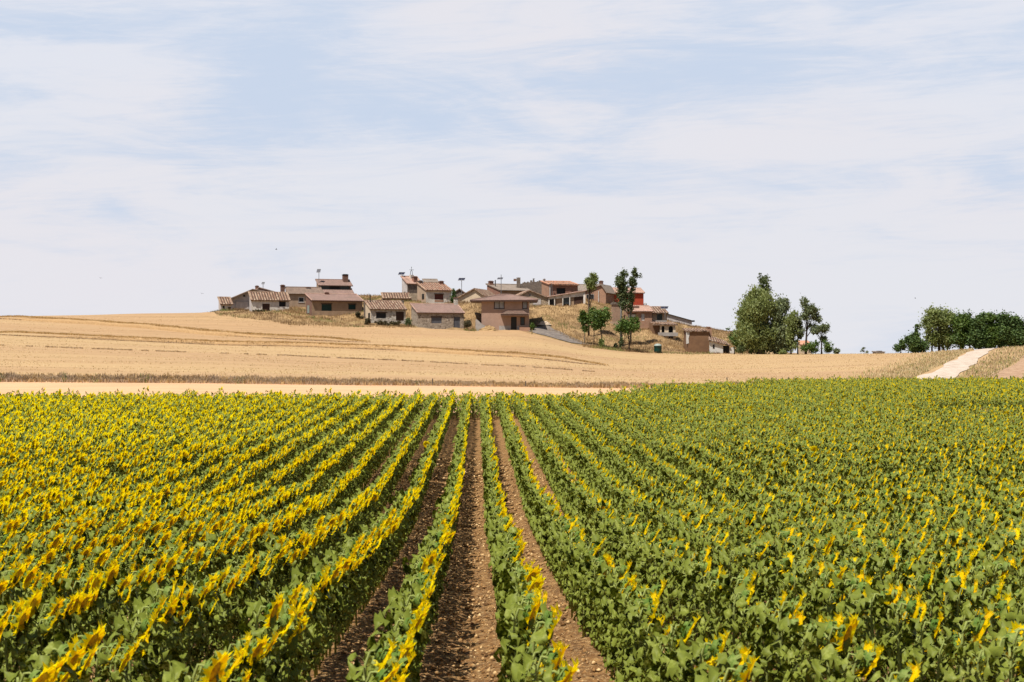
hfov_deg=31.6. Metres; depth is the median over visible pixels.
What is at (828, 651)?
sunflower
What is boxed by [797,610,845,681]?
sunflower
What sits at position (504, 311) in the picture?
two storey house
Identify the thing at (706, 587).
sunflower
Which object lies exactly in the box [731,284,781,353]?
willow tree
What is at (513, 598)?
sunflower
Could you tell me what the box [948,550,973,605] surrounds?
sunflower
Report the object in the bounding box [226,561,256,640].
sunflower
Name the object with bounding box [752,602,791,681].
sunflower
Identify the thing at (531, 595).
sunflower
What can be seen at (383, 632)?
sunflower
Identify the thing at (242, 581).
sunflower
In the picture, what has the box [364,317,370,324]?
hillside shrub
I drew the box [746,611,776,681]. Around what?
sunflower
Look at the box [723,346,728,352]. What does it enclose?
doorway
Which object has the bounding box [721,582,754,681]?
sunflower
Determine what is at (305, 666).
sunflower
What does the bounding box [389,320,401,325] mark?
hillside shrub
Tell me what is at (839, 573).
sunflower
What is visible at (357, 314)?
hillside shrub
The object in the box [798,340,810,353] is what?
distant red roofed house
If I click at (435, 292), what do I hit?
white house
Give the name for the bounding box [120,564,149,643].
sunflower
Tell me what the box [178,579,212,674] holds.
sunflower
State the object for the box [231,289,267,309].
gabled barn
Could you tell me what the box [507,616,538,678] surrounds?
sunflower
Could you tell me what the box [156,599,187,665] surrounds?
sunflower
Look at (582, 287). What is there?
brick chimney wing
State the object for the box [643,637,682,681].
sunflower
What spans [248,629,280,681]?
sunflower
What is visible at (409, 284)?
narrow tall house
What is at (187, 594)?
sunflower
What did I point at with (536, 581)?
sunflower
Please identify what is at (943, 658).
sunflower
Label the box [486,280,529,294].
brick sided house
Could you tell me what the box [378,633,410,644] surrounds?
sunflower
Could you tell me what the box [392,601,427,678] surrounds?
sunflower
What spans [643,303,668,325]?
balcony house
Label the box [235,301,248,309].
door
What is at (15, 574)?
sunflower
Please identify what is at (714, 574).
sunflower
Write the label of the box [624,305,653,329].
brick terrace house
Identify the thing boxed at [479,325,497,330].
earth mound
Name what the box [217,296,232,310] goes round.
stone shed
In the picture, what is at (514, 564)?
sunflower
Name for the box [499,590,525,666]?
sunflower
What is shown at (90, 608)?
sunflower
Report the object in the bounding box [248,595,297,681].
sunflower
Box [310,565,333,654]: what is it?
sunflower
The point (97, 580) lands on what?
sunflower
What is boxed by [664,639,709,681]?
sunflower
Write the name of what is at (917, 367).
dry track grass
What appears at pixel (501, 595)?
sunflower
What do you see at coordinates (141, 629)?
sunflower
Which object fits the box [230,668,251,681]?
sunflower
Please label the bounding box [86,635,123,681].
sunflower
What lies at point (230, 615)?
sunflower
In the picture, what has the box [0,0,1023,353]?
sky
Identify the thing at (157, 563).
sunflower
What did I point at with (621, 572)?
sunflower
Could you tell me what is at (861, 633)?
sunflower
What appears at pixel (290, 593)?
sunflower
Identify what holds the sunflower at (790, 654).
on the ground at (196, 362)
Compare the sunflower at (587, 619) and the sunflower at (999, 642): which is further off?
the sunflower at (587, 619)
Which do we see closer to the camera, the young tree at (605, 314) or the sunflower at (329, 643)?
the sunflower at (329, 643)
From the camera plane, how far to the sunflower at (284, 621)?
12.41 m
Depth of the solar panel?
315.06 m
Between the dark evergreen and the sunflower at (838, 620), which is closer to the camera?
the sunflower at (838, 620)
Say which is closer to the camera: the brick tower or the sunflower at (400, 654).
the sunflower at (400, 654)
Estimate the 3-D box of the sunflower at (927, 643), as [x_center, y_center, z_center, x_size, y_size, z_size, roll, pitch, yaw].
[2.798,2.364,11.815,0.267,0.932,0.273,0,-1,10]
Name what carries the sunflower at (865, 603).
on the ground at (196, 362)
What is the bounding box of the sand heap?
[537,321,550,324]
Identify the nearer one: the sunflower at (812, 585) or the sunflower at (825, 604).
the sunflower at (825, 604)
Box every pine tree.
[583,270,599,335]
[964,309,988,348]
[980,310,1001,348]
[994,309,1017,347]
[1008,312,1023,346]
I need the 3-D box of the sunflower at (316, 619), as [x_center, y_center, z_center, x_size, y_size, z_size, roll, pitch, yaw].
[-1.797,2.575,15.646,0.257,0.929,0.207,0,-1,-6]
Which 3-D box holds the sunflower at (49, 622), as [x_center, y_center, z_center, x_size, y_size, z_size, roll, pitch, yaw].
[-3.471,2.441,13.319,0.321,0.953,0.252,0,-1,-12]
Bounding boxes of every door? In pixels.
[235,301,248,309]
[262,304,269,310]
[396,312,403,320]
[454,317,459,327]
[511,317,516,329]
[574,297,582,304]
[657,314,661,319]
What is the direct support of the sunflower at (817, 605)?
on the ground at (196, 362)
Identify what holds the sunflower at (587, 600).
on the ground at (196, 362)
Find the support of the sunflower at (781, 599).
on the ground at (196, 362)
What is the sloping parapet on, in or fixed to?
on the ground at (196, 362)
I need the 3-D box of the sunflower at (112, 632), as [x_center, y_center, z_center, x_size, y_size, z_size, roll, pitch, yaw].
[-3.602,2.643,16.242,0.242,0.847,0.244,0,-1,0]
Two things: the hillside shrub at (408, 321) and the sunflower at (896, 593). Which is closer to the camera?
the sunflower at (896, 593)
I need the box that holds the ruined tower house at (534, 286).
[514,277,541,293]
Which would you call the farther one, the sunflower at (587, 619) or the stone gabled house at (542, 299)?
the stone gabled house at (542, 299)
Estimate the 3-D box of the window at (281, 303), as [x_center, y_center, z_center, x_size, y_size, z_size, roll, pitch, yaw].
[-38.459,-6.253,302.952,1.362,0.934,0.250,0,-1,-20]
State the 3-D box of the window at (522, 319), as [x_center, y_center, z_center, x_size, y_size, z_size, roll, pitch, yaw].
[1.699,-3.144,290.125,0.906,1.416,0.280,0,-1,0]
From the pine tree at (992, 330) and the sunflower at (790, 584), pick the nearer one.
the sunflower at (790, 584)
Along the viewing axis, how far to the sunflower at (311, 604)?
14.56 m
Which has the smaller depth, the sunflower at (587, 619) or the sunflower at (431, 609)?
the sunflower at (431, 609)
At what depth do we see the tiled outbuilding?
302.47 m
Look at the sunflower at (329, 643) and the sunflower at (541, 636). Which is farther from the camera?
the sunflower at (329, 643)
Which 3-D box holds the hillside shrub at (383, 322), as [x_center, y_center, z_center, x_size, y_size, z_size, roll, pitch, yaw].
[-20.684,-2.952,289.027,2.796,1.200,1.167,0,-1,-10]
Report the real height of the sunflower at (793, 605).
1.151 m
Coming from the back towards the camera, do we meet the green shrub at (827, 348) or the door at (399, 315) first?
the door at (399, 315)
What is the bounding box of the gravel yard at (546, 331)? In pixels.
[530,325,589,344]
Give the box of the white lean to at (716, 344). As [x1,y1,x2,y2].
[708,336,733,353]
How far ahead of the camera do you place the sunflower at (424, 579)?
14.78 m
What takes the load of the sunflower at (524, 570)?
on the ground at (196, 362)
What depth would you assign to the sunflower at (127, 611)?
16.68 m
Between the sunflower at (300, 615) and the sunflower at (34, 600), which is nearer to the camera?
the sunflower at (34, 600)
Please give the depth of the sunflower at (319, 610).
16.16 m
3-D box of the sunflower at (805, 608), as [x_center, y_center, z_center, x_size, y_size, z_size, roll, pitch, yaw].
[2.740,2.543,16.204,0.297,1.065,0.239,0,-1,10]
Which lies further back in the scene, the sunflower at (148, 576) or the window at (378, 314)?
the window at (378, 314)
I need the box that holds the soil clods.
[9,457,930,681]
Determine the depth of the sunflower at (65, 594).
17.88 m
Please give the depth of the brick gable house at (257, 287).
318.21 m
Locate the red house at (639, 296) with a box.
[612,287,644,304]
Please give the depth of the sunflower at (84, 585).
14.85 m
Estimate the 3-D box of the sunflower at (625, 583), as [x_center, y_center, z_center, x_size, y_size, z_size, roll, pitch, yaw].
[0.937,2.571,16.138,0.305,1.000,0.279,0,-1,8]
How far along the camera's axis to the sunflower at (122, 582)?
15.93 m
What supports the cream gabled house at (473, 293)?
on the ground at (196, 362)
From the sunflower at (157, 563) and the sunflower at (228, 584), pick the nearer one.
the sunflower at (228, 584)
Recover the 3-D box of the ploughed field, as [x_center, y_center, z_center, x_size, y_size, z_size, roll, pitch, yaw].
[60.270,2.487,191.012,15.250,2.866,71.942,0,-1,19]
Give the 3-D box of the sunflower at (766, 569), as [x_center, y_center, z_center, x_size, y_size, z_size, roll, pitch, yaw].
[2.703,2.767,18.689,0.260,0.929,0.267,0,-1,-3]
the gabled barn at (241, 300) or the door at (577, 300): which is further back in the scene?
the gabled barn at (241, 300)
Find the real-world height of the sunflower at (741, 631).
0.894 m
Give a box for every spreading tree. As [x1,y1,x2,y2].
[918,302,961,351]
[946,308,975,349]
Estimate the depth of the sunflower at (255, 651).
11.10 m
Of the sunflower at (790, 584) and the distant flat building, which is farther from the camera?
the distant flat building
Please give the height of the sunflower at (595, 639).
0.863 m
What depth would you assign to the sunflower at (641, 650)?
12.62 m
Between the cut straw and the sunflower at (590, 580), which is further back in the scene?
the cut straw
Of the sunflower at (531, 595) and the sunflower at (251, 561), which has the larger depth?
the sunflower at (251, 561)
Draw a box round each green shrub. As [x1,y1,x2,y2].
[597,338,604,346]
[613,336,623,347]
[735,344,745,353]
[777,349,786,353]
[800,340,819,353]
[821,339,833,352]
[833,348,839,353]
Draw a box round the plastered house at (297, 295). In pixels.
[280,285,323,306]
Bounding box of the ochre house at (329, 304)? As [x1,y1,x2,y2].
[304,292,363,315]
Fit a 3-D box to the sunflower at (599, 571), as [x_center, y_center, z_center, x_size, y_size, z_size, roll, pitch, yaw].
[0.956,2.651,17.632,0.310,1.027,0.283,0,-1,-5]
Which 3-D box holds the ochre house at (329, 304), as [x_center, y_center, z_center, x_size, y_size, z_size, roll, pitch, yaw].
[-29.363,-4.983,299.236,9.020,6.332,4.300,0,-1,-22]
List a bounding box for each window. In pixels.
[278,301,285,305]
[298,297,304,302]
[321,303,331,310]
[330,286,339,288]
[340,286,349,288]
[348,303,355,308]
[376,312,386,317]
[431,316,441,322]
[434,293,442,299]
[493,302,504,309]
[520,317,524,325]
[522,302,527,309]
[556,288,564,294]
[563,298,568,303]
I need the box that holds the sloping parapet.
[476,319,484,330]
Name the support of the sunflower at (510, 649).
on the ground at (196, 362)
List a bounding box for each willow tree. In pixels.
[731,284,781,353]
[762,294,795,353]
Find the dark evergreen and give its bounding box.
[901,324,929,352]
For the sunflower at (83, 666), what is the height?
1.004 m
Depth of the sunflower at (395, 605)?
13.65 m
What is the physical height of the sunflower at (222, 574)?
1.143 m
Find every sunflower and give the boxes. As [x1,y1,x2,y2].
[0,560,22,640]
[0,560,26,642]
[0,587,42,672]
[0,596,27,681]
[0,602,31,681]
[6,566,39,668]
[10,571,43,660]
[19,579,47,655]
[20,594,64,665]
[20,610,59,662]
[27,571,50,644]
[29,609,63,667]
[34,564,65,652]
[37,593,77,643]
[42,571,67,633]
[45,571,68,602]
[46,558,72,629]
[49,589,84,643]
[50,645,97,681]
[54,621,105,681]
[57,571,93,671]
[57,590,94,671]
[64,571,80,596]
[65,563,83,612]
[70,568,93,622]
[71,569,104,681]
[71,586,99,672]
[81,560,119,681]
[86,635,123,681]
[97,571,131,680]
[98,647,134,681]
[100,591,123,667]
[102,635,141,681]
[104,573,132,666]
[106,583,132,668]
[106,610,156,681]
[114,633,149,681]
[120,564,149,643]
[120,595,167,681]
[121,567,156,619]
[128,592,176,681]
[133,551,166,621]
[133,577,178,681]
[137,571,165,620]
[138,594,179,681]
[146,579,186,664]
[148,552,178,622]
[148,567,165,643]
[153,542,184,587]
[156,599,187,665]
[159,582,195,673]
[171,610,191,660]
[176,572,218,676]
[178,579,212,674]
[179,600,204,675]
[191,579,222,655]
[191,597,218,661]
[193,564,230,660]
[209,574,238,658]
[209,579,237,649]
[209,589,230,651]
[213,568,241,647]
[213,630,254,681]
[222,569,250,643]
[223,558,249,641]
[223,633,269,681]
[225,556,253,643]
[226,546,255,635]
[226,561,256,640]
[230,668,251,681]
[235,554,260,625]
[239,562,258,621]
[239,592,284,681]
[246,605,296,681]
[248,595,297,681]
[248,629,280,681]
[261,582,303,681]
[264,619,301,679]
[269,584,309,681]
[273,606,305,681]
[280,583,316,681]
[280,615,309,677]
[289,563,329,681]
[291,576,327,676]
[294,568,325,681]
[295,597,315,681]
[299,596,314,681]
[300,563,332,674]
[301,573,329,677]
[301,607,317,681]
[308,562,343,661]
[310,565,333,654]
[312,554,344,660]
[316,580,331,669]
[320,555,352,655]
[320,557,342,638]
[323,561,347,642]
[325,546,356,653]
[325,567,345,656]
[360,643,406,679]
[366,628,413,674]
[367,608,420,654]
[377,625,416,681]
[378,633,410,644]
[379,624,413,676]
[382,584,429,681]
[386,606,428,677]
[387,608,420,681]
[387,638,415,676]
[390,599,426,667]
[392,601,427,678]
[396,568,433,655]
[397,615,425,681]
[399,554,429,592]
[402,566,430,650]
[402,604,430,646]
[403,574,435,667]
[408,548,438,627]
[408,584,436,669]
[410,561,436,637]
[410,562,439,654]
[416,560,439,652]
[493,593,541,681]
[495,561,526,638]
[496,564,529,622]
[496,570,515,611]
[496,595,538,678]
[497,557,525,617]
[497,580,526,659]
[497,586,520,640]
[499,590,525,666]
[500,629,531,681]
[501,564,541,601]
[502,574,545,676]
[502,585,538,637]
[502,591,538,662]
[504,558,534,638]
[506,588,542,673]
[506,639,538,681]
[507,590,547,640]
[507,601,558,681]
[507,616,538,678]
[508,567,531,586]
[515,608,561,674]
[579,552,610,650]
[583,557,612,646]
[584,562,614,649]
[589,581,604,656]
[591,578,600,651]
[594,566,619,657]
[595,559,631,662]
[596,578,615,654]
[598,580,611,658]
[599,585,630,674]
[600,572,636,669]
[600,575,633,677]
[603,590,623,672]
[604,580,636,681]
[608,593,640,681]
[608,599,634,676]
[610,584,647,681]
[613,606,633,681]
[616,617,629,675]
[617,590,659,676]
[620,577,666,677]
[621,601,648,679]
[624,598,659,680]
[628,616,662,681]
[633,615,666,681]
[636,621,671,681]
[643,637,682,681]
[645,626,678,681]
[646,628,687,681]
[649,611,700,681]
[659,650,677,681]
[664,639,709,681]
[665,634,719,681]
[669,650,694,681]
[671,567,688,621]
[675,560,698,621]
[677,544,711,633]
[678,556,708,638]
[680,557,710,638]
[681,557,711,642]
[688,562,722,670]
[689,569,713,640]
[693,568,726,641]
[697,586,722,638]
[698,571,725,638]
[703,591,731,674]
[706,603,727,671]
[714,568,748,675]
[715,590,740,669]
[720,569,756,675]
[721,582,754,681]
[728,601,759,661]
[735,607,767,681]
[743,608,772,681]
[746,608,772,680]
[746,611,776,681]
[748,590,786,680]
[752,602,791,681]
[756,559,781,604]
[759,560,784,607]
[761,567,779,601]
[761,590,806,681]
[764,610,805,681]
[765,551,794,617]
[772,573,796,618]
[775,577,797,600]
[776,613,822,681]
[782,618,824,681]
[783,553,813,632]
[783,615,828,681]
[787,625,834,681]
[788,560,824,653]
[792,563,824,624]
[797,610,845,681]
[801,567,830,659]
[801,567,833,627]
[805,612,859,681]
[810,564,846,677]
[813,588,840,678]
[815,588,844,653]
[819,640,873,681]
[821,570,864,675]
[834,575,872,670]
[837,593,865,678]
[844,552,871,645]
[845,563,865,607]
[846,593,879,681]
[854,590,886,681]
[855,566,875,641]
[855,581,902,681]
[855,583,894,681]
[864,570,884,597]
[866,557,890,644]
[868,551,900,656]
[871,590,911,681]
[875,590,922,679]
[882,555,915,642]
[885,601,926,680]
[887,574,915,665]
[900,628,940,681]
[901,567,934,664]
[901,573,928,637]
[904,611,943,681]
[919,576,948,681]
[920,630,964,679]
[920,635,960,681]
[921,589,944,671]
[926,568,967,665]
[932,547,962,629]
[933,564,971,681]
[935,561,959,627]
[938,639,986,681]
[941,579,977,679]
[941,607,993,681]
[947,640,986,681]
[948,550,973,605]
[953,609,979,677]
[956,636,997,681]
[961,561,983,634]
[961,600,992,681]
[965,578,1004,676]
[966,580,988,610]
[972,554,1005,640]
[976,555,1014,640]
[976,592,1012,674]
[978,620,1023,681]
[989,581,1016,641]
[995,585,1021,632]
[1005,565,1023,675]
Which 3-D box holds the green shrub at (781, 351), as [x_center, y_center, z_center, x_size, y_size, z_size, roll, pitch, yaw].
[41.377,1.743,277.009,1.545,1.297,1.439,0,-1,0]
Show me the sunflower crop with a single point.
(752, 474)
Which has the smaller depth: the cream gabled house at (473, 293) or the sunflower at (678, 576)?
the sunflower at (678, 576)
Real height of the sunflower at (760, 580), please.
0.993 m
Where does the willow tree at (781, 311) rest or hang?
on the ground at (196, 362)
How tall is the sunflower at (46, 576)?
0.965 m
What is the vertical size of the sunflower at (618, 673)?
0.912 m
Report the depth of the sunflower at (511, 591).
14.24 m
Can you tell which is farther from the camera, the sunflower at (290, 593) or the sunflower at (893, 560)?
the sunflower at (893, 560)
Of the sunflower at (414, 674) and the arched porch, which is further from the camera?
the arched porch
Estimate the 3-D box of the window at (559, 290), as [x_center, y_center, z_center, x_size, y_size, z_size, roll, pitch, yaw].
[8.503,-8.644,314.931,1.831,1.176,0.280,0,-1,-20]
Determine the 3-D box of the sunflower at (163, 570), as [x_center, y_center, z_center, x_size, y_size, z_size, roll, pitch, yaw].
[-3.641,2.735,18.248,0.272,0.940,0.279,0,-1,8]
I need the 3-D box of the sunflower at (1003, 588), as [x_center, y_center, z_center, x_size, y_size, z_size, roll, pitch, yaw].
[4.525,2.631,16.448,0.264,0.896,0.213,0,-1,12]
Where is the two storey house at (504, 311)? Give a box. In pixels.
[470,294,537,330]
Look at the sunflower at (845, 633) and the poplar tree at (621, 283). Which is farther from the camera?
the poplar tree at (621, 283)
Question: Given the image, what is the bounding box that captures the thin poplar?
[757,273,772,353]
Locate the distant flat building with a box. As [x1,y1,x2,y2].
[872,351,884,353]
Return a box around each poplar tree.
[613,267,633,345]
[628,266,642,343]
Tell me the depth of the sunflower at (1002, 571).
16.96 m
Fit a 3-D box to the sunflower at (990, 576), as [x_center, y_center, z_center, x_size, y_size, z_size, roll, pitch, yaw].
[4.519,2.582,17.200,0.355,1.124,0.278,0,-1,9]
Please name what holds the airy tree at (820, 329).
on the ground at (196, 362)
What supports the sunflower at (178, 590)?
on the ground at (196, 362)
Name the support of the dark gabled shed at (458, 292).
on the ground at (196, 362)
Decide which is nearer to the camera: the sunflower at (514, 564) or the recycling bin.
the sunflower at (514, 564)
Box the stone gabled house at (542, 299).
[516,290,547,305]
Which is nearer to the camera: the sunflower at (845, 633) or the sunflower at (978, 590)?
the sunflower at (845, 633)
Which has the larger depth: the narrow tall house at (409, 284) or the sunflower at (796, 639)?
the narrow tall house at (409, 284)
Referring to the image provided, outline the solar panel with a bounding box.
[458,278,464,294]
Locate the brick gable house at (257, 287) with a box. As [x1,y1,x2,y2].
[255,285,275,291]
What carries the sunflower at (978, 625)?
on the ground at (196, 362)
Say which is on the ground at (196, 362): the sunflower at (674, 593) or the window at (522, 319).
the sunflower at (674, 593)
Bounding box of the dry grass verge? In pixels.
[0,371,805,387]
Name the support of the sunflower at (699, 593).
on the ground at (196, 362)
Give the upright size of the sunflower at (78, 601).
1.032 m
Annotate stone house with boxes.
[364,294,406,323]
[410,297,464,328]
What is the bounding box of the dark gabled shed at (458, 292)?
[455,289,465,296]
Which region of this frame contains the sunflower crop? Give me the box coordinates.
[0,374,1023,681]
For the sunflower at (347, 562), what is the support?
on the ground at (196, 362)
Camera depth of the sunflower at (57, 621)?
13.79 m
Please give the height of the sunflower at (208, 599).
1.106 m
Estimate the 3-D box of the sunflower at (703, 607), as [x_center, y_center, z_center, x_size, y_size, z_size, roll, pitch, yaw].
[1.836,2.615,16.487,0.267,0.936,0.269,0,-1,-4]
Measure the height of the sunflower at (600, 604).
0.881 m
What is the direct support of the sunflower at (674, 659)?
on the ground at (196, 362)
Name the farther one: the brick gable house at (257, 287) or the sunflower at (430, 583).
the brick gable house at (257, 287)
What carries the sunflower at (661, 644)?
on the ground at (196, 362)
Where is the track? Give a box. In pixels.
[916,348,994,379]
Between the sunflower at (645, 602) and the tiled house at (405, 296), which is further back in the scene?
the tiled house at (405, 296)
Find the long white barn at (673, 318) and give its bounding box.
[667,314,694,325]
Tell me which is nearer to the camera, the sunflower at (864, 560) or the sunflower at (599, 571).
the sunflower at (599, 571)
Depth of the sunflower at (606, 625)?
15.88 m
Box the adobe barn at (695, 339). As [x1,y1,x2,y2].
[682,327,711,351]
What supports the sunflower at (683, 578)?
on the ground at (196, 362)
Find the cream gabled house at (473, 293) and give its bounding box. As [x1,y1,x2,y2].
[457,288,494,302]
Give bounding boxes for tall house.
[315,274,354,293]
[400,267,419,292]
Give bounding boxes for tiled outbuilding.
[248,291,290,311]
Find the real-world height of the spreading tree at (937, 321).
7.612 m
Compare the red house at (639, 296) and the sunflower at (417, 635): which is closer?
the sunflower at (417, 635)
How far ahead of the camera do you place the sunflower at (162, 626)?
13.00 m
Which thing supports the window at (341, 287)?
in the tall house at (343, 284)
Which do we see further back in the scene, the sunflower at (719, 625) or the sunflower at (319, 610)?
the sunflower at (319, 610)
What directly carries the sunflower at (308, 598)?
on the ground at (196, 362)
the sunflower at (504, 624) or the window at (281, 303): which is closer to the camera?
the sunflower at (504, 624)
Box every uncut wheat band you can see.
[0,315,370,342]
[0,330,609,365]
[0,344,594,371]
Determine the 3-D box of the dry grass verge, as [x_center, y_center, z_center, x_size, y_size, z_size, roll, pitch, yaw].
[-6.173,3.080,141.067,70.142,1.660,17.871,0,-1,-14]
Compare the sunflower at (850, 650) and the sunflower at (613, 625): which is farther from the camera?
the sunflower at (613, 625)
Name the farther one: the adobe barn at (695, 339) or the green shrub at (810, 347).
the adobe barn at (695, 339)
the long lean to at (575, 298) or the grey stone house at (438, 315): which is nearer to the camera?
the grey stone house at (438, 315)
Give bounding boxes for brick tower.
[609,302,619,324]
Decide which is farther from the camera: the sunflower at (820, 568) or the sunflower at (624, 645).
the sunflower at (820, 568)
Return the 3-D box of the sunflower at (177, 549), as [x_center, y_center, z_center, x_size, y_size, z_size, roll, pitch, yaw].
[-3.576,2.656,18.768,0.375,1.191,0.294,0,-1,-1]
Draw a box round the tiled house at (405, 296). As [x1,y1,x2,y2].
[381,292,416,300]
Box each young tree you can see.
[577,309,589,342]
[583,306,602,330]
[590,305,612,337]
[613,315,640,348]
[725,328,741,353]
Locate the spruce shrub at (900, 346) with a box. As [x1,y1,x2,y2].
[892,338,906,352]
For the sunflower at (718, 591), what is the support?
on the ground at (196, 362)
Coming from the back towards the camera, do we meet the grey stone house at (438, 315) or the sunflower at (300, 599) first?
the grey stone house at (438, 315)
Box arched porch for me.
[649,321,677,339]
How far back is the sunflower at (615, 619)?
15.05 m
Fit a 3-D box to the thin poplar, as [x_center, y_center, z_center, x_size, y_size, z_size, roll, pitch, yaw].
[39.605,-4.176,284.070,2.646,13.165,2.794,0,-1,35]
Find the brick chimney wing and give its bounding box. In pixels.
[578,284,598,290]
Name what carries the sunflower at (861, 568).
on the ground at (196, 362)
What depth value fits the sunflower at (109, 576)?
15.64 m
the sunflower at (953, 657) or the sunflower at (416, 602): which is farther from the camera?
the sunflower at (416, 602)
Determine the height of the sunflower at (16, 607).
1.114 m
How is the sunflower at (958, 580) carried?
on the ground at (196, 362)
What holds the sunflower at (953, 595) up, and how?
on the ground at (196, 362)
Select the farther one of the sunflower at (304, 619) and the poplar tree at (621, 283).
the poplar tree at (621, 283)
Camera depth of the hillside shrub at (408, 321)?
289.76 m
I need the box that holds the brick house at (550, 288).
[540,278,578,296]
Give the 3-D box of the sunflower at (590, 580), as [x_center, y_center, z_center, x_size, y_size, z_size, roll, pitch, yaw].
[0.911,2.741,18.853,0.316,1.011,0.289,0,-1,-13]
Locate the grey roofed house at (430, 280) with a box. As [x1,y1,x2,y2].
[422,279,437,281]
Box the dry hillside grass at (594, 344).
[201,293,755,354]
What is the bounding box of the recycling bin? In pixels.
[654,344,661,352]
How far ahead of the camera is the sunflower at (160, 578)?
17.98 m
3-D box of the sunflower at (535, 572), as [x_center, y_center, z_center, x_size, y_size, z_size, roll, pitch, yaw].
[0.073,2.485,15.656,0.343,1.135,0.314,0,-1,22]
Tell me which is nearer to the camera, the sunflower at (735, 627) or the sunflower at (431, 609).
the sunflower at (735, 627)
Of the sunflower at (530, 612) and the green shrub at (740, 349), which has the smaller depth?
the sunflower at (530, 612)
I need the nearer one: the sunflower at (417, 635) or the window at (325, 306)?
the sunflower at (417, 635)
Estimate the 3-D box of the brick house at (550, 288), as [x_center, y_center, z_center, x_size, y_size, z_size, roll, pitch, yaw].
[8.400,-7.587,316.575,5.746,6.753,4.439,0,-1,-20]
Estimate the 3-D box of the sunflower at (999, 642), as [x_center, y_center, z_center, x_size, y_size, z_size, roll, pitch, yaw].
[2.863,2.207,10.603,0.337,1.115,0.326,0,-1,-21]
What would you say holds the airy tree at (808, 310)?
on the ground at (196, 362)
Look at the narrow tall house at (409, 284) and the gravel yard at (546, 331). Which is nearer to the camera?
the gravel yard at (546, 331)
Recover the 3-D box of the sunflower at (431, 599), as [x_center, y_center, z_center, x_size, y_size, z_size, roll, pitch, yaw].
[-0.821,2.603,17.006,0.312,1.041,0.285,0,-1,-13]
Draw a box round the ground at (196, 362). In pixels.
[0,296,1021,681]
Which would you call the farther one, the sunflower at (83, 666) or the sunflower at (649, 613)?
the sunflower at (649, 613)
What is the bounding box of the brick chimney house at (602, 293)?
[585,281,614,303]
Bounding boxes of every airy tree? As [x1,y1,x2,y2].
[798,293,822,353]
[809,322,829,353]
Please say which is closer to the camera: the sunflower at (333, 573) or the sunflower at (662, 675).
the sunflower at (662, 675)
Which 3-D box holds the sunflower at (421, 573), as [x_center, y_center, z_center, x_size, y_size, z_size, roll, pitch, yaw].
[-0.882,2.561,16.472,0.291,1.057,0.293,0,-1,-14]
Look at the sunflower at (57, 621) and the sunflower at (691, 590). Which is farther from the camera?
the sunflower at (691, 590)
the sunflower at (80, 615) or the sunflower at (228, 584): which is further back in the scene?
the sunflower at (228, 584)
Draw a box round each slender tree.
[781,308,800,353]
[796,317,805,353]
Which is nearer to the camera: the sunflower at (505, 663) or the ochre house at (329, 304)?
the sunflower at (505, 663)
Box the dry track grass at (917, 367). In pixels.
[845,345,1023,379]
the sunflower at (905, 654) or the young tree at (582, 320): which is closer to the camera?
the sunflower at (905, 654)
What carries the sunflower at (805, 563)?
on the ground at (196, 362)
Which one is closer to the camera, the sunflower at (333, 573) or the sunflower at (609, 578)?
the sunflower at (609, 578)
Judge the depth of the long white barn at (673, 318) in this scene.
329.05 m
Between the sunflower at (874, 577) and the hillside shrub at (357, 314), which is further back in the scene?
the hillside shrub at (357, 314)
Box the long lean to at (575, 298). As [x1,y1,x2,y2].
[547,290,585,305]
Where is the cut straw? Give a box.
[0,315,925,384]
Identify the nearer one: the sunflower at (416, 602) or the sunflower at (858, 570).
the sunflower at (416, 602)
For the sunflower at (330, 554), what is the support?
on the ground at (196, 362)
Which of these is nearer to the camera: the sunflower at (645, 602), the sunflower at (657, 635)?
the sunflower at (657, 635)
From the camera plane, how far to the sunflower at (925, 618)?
15.48 m
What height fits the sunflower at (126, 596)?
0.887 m
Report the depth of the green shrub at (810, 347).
274.61 m
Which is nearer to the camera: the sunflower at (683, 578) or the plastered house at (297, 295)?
the sunflower at (683, 578)
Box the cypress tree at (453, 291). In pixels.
[450,288,456,302]
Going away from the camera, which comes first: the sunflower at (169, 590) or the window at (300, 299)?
the sunflower at (169, 590)
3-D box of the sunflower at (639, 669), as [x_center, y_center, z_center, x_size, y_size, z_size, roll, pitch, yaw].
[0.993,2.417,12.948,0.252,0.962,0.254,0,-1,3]
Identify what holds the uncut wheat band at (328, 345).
on the ground at (196, 362)
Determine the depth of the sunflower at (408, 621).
11.73 m
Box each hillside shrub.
[355,311,364,318]
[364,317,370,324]
[374,319,390,324]
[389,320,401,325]
[404,317,411,325]
[463,319,471,327]
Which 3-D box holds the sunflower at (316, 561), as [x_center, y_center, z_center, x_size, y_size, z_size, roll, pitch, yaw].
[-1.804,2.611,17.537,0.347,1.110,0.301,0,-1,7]
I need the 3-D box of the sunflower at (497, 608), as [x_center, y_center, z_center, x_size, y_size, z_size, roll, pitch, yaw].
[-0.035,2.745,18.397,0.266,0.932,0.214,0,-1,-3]
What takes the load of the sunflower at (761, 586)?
on the ground at (196, 362)
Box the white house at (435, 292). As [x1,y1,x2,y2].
[416,280,451,302]
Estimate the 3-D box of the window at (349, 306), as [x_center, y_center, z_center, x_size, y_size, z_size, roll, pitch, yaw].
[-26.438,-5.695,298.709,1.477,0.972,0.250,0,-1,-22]
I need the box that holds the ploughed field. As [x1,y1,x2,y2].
[992,356,1023,378]

